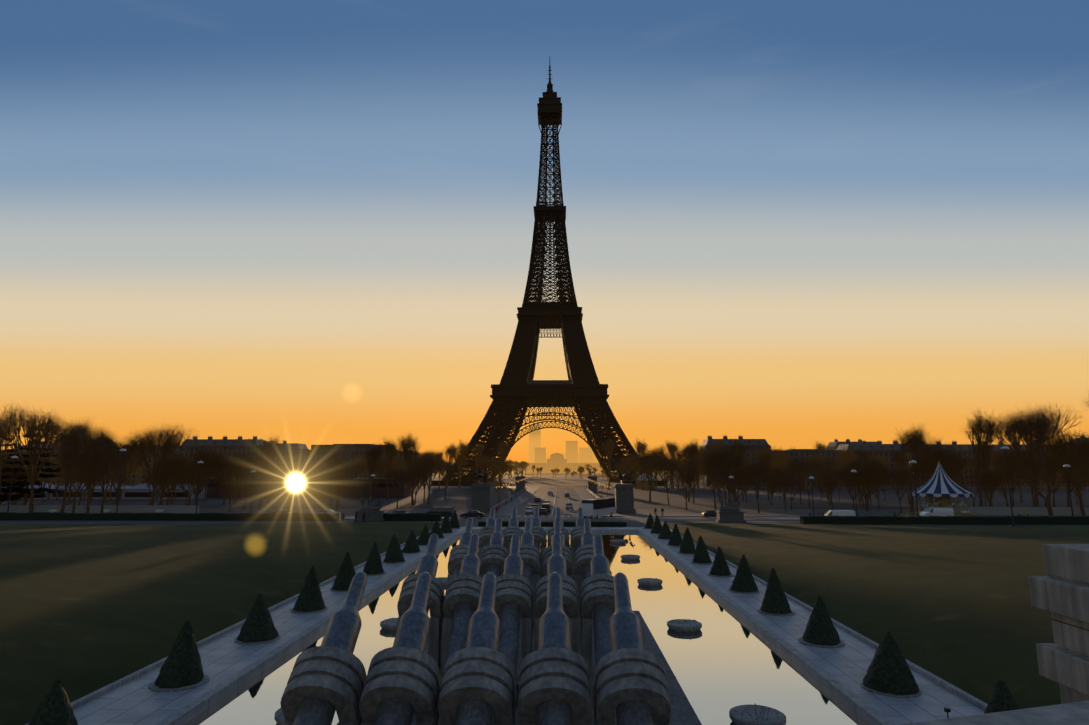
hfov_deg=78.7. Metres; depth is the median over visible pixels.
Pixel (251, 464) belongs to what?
tree
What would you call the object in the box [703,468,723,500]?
tree
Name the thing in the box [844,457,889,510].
tree
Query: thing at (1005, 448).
lamp posts
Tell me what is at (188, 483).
tree
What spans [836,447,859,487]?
tree
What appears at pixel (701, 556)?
topiary shrub
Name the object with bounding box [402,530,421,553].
topiary shrub
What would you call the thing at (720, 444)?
tree
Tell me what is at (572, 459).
city skyline
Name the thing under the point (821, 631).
topiary
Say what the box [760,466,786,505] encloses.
tree
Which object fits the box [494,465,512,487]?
tree
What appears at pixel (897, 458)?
tree
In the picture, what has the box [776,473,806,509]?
tree
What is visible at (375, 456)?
tree
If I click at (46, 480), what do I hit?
tree
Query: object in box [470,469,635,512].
bridge pylons
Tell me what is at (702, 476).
tree
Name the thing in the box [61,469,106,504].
tree
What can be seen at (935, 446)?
tree
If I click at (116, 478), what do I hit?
tree
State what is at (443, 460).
tree
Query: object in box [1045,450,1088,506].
tree
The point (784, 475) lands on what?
tree
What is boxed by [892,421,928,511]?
tree
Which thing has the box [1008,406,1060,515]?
tree
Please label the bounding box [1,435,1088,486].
buildings
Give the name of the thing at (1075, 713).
stone ledge
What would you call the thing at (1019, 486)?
tree
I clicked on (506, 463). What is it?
tree
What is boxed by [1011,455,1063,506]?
tree
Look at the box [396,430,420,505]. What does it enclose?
tree
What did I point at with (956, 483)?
tree
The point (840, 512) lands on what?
white van
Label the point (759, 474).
tree
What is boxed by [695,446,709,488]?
tree
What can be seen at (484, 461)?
tree
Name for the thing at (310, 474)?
tree
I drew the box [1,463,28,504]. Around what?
tree
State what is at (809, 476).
tree
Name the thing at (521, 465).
tree
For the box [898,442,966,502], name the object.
tree
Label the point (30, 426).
tree
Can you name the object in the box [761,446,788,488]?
tree
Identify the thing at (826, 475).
tree
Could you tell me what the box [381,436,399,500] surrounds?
tree
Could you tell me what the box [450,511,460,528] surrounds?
cone
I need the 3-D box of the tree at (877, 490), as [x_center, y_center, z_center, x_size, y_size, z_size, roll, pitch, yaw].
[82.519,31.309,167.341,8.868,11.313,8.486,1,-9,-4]
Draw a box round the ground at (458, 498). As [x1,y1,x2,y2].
[2,469,1088,509]
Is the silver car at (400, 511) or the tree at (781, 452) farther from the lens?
the tree at (781, 452)
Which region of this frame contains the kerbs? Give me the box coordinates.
[25,525,987,724]
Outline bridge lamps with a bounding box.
[496,478,610,508]
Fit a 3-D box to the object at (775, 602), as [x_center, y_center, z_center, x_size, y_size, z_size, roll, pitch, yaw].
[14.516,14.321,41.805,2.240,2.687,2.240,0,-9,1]
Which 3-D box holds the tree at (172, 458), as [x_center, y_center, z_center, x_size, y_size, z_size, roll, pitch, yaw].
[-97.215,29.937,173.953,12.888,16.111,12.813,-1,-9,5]
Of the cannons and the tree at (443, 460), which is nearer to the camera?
the cannons
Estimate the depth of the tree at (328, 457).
179.26 m
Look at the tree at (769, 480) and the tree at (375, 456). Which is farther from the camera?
the tree at (769, 480)
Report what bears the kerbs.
on the ground at (748, 512)
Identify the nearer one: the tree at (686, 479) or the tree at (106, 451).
the tree at (106, 451)
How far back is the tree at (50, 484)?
219.46 m
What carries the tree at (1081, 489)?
on the ground at (458, 498)
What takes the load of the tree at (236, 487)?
on the ground at (458, 498)
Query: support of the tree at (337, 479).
on the ground at (748, 512)
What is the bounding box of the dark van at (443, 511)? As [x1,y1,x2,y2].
[425,507,452,517]
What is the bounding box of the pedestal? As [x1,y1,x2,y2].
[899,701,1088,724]
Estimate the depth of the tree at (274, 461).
324.90 m
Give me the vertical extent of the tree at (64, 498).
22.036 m
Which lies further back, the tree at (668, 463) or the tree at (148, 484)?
the tree at (668, 463)
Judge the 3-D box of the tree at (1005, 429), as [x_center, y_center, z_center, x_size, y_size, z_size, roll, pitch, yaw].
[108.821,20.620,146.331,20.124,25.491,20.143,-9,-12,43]
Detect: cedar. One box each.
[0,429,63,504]
[0,438,25,504]
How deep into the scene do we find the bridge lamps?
209.92 m
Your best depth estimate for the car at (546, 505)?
153.87 m
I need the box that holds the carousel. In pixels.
[912,462,973,515]
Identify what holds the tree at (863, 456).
on the ground at (458, 498)
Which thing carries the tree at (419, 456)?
on the ground at (458, 498)
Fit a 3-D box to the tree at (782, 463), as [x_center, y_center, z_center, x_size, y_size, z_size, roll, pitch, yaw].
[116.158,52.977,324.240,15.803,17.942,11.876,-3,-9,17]
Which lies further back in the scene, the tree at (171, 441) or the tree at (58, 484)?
the tree at (58, 484)
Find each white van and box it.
[824,510,855,515]
[919,507,953,515]
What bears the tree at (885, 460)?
on the ground at (458, 498)
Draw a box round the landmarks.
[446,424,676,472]
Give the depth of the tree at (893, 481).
190.25 m
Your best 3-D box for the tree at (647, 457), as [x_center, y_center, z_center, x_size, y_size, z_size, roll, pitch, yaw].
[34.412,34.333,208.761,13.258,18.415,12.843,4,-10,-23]
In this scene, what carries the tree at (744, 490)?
on the ground at (458, 498)
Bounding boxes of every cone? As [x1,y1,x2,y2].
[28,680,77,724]
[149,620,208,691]
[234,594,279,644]
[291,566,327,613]
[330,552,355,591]
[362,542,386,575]
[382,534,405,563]
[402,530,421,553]
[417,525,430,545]
[430,520,444,538]
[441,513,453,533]
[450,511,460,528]
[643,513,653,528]
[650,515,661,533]
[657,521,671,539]
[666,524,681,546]
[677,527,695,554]
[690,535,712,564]
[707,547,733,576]
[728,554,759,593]
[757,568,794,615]
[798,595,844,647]
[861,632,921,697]
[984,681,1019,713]
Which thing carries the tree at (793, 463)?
on the ground at (458, 498)
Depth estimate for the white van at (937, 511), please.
121.40 m
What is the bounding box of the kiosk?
[636,473,655,488]
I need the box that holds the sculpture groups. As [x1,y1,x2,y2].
[354,496,745,522]
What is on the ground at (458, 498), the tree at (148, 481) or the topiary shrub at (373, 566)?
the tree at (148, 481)
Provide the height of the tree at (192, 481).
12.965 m
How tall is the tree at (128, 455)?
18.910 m
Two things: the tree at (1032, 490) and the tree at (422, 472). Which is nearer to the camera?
the tree at (1032, 490)
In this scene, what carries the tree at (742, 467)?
on the ground at (458, 498)
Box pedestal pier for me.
[1028,544,1088,703]
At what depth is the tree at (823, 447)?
387.15 m
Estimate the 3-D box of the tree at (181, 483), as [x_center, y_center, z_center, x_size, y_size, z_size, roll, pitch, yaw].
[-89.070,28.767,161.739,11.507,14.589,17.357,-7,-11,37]
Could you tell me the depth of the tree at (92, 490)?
158.83 m
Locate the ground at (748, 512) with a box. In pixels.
[0,509,1088,526]
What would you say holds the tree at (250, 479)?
on the ground at (458, 498)
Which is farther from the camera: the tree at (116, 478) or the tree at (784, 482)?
the tree at (116, 478)
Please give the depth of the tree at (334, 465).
166.63 m
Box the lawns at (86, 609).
[0,522,1088,724]
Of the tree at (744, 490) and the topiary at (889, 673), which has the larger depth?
the tree at (744, 490)
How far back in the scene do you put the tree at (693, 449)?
207.35 m
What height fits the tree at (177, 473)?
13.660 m
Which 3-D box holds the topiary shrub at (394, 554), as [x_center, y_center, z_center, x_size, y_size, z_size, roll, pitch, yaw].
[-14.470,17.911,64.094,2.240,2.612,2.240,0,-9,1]
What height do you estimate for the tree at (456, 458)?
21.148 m
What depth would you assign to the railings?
102.96 m
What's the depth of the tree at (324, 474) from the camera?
213.72 m
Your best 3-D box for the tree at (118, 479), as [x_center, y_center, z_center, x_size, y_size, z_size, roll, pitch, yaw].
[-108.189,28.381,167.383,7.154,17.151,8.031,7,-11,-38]
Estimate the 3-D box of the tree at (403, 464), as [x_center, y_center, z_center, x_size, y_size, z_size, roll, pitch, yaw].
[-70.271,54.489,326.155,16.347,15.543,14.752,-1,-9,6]
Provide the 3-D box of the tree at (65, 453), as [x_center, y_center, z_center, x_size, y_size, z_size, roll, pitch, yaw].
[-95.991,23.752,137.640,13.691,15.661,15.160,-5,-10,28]
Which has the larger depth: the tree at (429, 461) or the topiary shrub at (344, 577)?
the tree at (429, 461)
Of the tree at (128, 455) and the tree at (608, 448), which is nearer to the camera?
the tree at (128, 455)
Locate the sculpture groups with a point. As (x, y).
(730, 512)
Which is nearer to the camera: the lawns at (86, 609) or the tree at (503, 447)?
the lawns at (86, 609)
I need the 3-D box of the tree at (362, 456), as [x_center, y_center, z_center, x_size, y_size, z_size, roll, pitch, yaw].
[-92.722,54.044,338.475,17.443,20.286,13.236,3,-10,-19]
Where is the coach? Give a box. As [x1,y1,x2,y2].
[581,498,615,517]
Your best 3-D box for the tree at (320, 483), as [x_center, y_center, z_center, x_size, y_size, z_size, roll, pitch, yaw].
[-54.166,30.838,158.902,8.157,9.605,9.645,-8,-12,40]
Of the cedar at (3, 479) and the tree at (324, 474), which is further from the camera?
the tree at (324, 474)
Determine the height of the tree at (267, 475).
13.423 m
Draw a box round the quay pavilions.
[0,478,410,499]
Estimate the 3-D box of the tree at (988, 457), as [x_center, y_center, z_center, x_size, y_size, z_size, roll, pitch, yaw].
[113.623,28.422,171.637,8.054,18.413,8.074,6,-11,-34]
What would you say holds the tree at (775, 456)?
on the ground at (458, 498)
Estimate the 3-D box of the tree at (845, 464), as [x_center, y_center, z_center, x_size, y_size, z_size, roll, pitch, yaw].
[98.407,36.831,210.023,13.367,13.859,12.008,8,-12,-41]
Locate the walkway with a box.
[73,527,983,724]
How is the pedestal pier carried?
on the lawns at (86, 609)
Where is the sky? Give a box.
[0,0,1088,461]
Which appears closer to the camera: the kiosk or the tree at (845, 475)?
the tree at (845, 475)
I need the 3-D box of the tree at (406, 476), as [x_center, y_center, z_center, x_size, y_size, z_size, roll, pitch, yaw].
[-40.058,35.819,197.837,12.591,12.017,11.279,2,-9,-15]
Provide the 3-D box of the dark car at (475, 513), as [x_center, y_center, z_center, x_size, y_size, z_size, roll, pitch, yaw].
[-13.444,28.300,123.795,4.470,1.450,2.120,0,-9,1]
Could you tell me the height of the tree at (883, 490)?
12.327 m
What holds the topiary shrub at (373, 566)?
on the walkway
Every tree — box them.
[0,401,69,511]
[0,417,15,491]
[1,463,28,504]
[2,449,57,504]
[34,458,60,503]
[38,458,60,499]
[43,444,129,512]
[43,458,65,499]
[50,416,122,512]
[51,414,94,511]
[56,441,79,503]
[60,450,118,504]
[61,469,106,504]
[62,472,85,492]
[65,435,133,512]
[99,436,148,504]
[104,434,115,502]
[104,452,138,500]
[109,474,135,491]
[110,445,129,504]
[125,422,203,504]
[126,447,157,484]
[127,461,149,483]
[140,479,157,504]
[142,471,171,504]
[146,468,177,504]
[149,451,194,504]
[150,459,202,504]
[157,450,191,504]
[159,455,205,504]
[174,475,202,504]
[183,443,238,504]
[185,465,214,498]
[199,468,216,501]
[209,449,233,504]
[212,452,256,511]
[213,471,245,499]
[216,451,263,508]
[225,457,256,502]
[241,459,260,499]
[249,460,278,502]
[250,452,277,466]
[253,434,285,508]
[258,459,313,509]
[278,473,304,506]
[281,463,314,504]
[301,459,328,499]
[301,471,319,501]
[301,476,337,510]
[317,470,338,500]
[321,449,341,506]
[321,453,363,509]
[321,471,354,509]
[335,473,353,506]
[349,452,371,477]
[358,458,398,497]
[364,442,383,504]
[379,467,418,508]
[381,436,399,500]
[394,459,409,470]
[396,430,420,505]
[396,467,422,495]
[405,462,435,504]
[412,450,435,488]
[413,454,437,501]
[414,453,442,503]
[435,450,444,488]
[436,458,455,485]
[437,462,463,499]
[443,444,458,488]
[450,449,467,478]
[457,440,470,488]
[470,442,484,483]
[473,454,500,483]
[490,456,511,488]
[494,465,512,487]
[495,440,509,488]
[517,461,525,472]
[600,437,618,489]
[613,463,633,481]
[616,452,638,485]
[626,459,639,488]
[634,438,649,477]
[634,444,670,501]
[635,461,654,489]
[649,454,680,505]
[662,440,683,488]
[662,464,701,509]
[663,453,684,488]
[672,447,688,488]
[678,456,707,502]
[680,439,700,501]
[690,452,706,488]
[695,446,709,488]
[696,467,705,489]
[697,445,725,508]
[700,445,747,498]
[703,450,753,501]
[703,467,738,505]
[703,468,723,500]
[708,475,726,499]
[709,438,728,453]
[720,467,766,501]
[729,438,751,496]
[730,462,751,501]
[733,450,754,498]
[734,469,750,502]
[744,458,772,512]
[749,447,781,487]
[755,448,776,499]
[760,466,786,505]
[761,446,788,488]
[763,474,795,510]
[764,464,780,500]
[769,455,796,469]
[769,465,794,497]
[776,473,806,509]
[780,456,826,507]
[785,456,811,504]
[799,458,820,488]
[811,469,826,500]
[812,440,828,449]
[813,476,843,508]
[815,455,842,499]
[816,465,840,505]
[827,456,844,488]
[830,466,849,500]
[833,464,876,511]
[835,459,857,489]
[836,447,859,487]
[841,461,860,505]
[843,458,878,508]
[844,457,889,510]
[845,455,883,504]
[854,448,871,500]
[855,460,899,510]
[855,475,884,509]
[869,452,891,488]
[879,466,893,500]
[881,463,926,512]
[883,468,911,504]
[891,447,910,503]
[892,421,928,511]
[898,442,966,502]
[900,435,968,477]
[903,458,951,503]
[907,457,948,502]
[942,452,991,506]
[950,476,961,502]
[958,409,1000,506]
[962,466,991,506]
[964,458,989,487]
[965,438,998,506]
[970,470,1002,506]
[982,462,1019,506]
[989,402,1083,506]
[989,444,1028,506]
[994,449,1024,502]
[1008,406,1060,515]
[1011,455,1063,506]
[1021,448,1039,506]
[1026,469,1059,500]
[1037,447,1083,506]
[1044,425,1088,515]
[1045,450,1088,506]
[1059,473,1088,496]
[1071,469,1088,504]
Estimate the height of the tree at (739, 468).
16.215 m
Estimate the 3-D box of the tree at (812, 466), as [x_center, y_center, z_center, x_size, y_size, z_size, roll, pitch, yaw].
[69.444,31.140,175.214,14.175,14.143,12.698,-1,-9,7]
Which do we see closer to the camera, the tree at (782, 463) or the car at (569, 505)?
the car at (569, 505)
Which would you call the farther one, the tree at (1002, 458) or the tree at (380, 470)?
the tree at (380, 470)
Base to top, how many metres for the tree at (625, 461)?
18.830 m
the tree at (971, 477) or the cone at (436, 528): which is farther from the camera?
the tree at (971, 477)
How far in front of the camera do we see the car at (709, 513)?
125.75 m
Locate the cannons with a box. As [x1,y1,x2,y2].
[280,507,670,724]
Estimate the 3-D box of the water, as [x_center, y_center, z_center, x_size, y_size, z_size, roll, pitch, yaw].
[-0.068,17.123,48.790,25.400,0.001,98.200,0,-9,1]
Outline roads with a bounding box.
[131,486,1088,519]
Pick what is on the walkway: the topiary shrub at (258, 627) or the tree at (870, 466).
the topiary shrub at (258, 627)
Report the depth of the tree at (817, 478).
211.50 m
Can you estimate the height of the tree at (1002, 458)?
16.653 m
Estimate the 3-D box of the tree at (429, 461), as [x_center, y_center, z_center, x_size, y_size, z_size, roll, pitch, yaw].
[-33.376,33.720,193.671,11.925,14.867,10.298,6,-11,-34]
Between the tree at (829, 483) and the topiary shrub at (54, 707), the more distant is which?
the tree at (829, 483)
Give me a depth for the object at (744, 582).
48.40 m
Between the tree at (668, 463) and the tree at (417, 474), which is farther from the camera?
the tree at (668, 463)
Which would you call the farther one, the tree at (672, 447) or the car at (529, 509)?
the tree at (672, 447)
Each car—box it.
[273,510,291,512]
[317,509,339,512]
[392,510,409,512]
[460,510,484,517]
[525,507,533,513]
[539,508,547,514]
[541,503,549,512]
[565,503,572,509]
[701,510,716,517]
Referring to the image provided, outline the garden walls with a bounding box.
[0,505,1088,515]
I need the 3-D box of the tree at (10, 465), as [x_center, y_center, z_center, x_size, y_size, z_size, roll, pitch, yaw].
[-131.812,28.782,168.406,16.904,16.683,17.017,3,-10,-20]
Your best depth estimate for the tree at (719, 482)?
209.84 m
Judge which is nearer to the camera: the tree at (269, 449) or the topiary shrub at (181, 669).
the topiary shrub at (181, 669)
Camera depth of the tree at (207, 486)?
207.38 m
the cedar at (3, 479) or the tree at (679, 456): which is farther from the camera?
the tree at (679, 456)
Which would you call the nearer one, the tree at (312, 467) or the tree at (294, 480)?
the tree at (294, 480)
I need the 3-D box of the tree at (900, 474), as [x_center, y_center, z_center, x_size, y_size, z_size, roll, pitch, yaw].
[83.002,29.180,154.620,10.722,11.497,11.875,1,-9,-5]
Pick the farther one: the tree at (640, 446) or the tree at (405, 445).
the tree at (640, 446)
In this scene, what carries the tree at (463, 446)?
on the ground at (458, 498)
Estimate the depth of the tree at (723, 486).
181.68 m
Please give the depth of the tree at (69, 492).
195.85 m
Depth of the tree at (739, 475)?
155.38 m
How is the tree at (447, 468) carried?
on the ground at (458, 498)
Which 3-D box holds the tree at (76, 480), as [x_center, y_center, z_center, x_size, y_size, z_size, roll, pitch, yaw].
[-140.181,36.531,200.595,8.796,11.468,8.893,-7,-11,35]
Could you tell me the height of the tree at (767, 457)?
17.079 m
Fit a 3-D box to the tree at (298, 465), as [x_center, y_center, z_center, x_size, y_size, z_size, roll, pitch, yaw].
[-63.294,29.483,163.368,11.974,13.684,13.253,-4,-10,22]
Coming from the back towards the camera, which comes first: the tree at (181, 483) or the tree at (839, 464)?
the tree at (839, 464)
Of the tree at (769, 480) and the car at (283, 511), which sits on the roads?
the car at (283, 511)
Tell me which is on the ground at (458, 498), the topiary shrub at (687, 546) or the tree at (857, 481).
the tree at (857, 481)
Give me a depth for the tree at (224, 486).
164.45 m
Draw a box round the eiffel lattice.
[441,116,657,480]
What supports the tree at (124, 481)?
on the ground at (458, 498)
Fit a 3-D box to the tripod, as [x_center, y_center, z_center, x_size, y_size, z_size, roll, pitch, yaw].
[12.470,11.469,20.320,0.806,1.574,0.708,0,-9,1]
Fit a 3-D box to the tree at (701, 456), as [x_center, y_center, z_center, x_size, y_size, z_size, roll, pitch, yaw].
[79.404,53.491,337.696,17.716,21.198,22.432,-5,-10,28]
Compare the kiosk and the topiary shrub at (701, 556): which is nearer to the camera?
the topiary shrub at (701, 556)
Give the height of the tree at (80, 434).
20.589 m
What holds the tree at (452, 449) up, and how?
on the ground at (458, 498)
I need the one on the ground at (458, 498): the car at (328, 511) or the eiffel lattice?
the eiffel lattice
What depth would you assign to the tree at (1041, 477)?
185.23 m
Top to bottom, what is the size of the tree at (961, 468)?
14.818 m
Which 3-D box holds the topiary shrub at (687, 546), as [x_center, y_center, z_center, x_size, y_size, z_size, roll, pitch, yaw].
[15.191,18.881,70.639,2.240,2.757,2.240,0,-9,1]
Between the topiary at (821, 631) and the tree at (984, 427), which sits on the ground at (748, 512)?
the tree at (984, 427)
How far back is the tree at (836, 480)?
211.91 m
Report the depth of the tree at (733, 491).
176.70 m
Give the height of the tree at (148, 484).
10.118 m
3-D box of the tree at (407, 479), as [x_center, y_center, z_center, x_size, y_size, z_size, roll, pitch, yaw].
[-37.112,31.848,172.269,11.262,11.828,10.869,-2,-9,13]
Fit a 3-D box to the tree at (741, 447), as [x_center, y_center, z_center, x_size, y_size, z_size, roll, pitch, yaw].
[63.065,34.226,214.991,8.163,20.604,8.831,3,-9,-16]
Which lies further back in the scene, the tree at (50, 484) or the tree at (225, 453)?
the tree at (50, 484)
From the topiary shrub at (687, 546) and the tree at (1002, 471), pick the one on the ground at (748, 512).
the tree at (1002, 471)
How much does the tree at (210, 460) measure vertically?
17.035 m
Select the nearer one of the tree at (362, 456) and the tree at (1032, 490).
the tree at (1032, 490)
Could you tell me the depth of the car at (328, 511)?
127.55 m
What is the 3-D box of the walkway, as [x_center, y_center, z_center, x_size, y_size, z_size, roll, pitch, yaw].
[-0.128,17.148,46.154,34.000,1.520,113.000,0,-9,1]
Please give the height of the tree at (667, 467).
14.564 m
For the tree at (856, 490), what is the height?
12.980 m
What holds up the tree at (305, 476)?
on the ground at (458, 498)
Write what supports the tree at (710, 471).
on the ground at (748, 512)
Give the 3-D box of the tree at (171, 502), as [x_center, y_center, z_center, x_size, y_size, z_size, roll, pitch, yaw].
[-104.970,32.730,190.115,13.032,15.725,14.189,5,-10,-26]
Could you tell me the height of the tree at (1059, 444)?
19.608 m
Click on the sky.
(796, 224)
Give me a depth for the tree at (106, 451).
135.24 m
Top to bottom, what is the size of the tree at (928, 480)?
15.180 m
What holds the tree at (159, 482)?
on the ground at (458, 498)
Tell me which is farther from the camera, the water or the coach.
the coach
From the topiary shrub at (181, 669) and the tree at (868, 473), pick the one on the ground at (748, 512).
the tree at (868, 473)
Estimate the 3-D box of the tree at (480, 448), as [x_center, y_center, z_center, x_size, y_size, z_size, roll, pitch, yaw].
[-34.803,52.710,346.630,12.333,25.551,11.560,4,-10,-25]
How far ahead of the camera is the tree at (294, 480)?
178.88 m
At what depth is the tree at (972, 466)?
332.64 m
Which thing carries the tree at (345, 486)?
on the ground at (458, 498)
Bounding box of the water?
[184,532,869,724]
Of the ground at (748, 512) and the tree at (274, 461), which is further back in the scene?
the tree at (274, 461)
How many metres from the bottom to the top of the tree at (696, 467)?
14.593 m
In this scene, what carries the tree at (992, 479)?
on the ground at (748, 512)
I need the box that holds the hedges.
[0,512,1088,526]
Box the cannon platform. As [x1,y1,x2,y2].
[411,611,701,724]
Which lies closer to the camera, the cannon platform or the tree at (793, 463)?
the cannon platform
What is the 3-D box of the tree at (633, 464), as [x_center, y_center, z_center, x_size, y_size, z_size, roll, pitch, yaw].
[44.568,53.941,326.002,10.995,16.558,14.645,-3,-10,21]
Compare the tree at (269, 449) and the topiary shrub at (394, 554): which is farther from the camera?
the tree at (269, 449)
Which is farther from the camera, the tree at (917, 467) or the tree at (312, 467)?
the tree at (312, 467)
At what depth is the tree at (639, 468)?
317.36 m
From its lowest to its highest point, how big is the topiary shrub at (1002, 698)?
2.446 m
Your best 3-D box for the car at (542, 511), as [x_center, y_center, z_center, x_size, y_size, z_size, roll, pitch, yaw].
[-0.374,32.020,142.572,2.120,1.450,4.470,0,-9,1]
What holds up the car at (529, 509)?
on the roads
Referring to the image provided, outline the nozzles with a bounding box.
[274,539,785,724]
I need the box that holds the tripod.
[944,707,950,717]
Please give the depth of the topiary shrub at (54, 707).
20.67 m
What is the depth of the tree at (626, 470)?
331.66 m
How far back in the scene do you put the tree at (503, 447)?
336.87 m
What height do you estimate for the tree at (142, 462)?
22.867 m
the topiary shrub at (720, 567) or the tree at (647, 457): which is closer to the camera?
the topiary shrub at (720, 567)
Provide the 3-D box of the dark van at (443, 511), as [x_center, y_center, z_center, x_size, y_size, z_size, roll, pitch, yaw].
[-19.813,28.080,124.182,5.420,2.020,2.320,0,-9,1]
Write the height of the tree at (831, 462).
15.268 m
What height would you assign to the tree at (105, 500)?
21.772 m
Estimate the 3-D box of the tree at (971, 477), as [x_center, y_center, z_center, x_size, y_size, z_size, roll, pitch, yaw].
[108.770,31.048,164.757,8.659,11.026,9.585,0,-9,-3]
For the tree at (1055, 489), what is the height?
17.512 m
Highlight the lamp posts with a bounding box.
[7,446,1073,525]
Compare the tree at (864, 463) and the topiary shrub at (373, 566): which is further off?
the tree at (864, 463)
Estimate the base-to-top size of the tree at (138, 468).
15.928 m
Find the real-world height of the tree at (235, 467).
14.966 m
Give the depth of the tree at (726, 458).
154.63 m
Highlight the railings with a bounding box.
[95,521,998,525]
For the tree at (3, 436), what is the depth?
144.02 m
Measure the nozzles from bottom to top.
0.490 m
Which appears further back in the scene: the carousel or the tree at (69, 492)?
the tree at (69, 492)

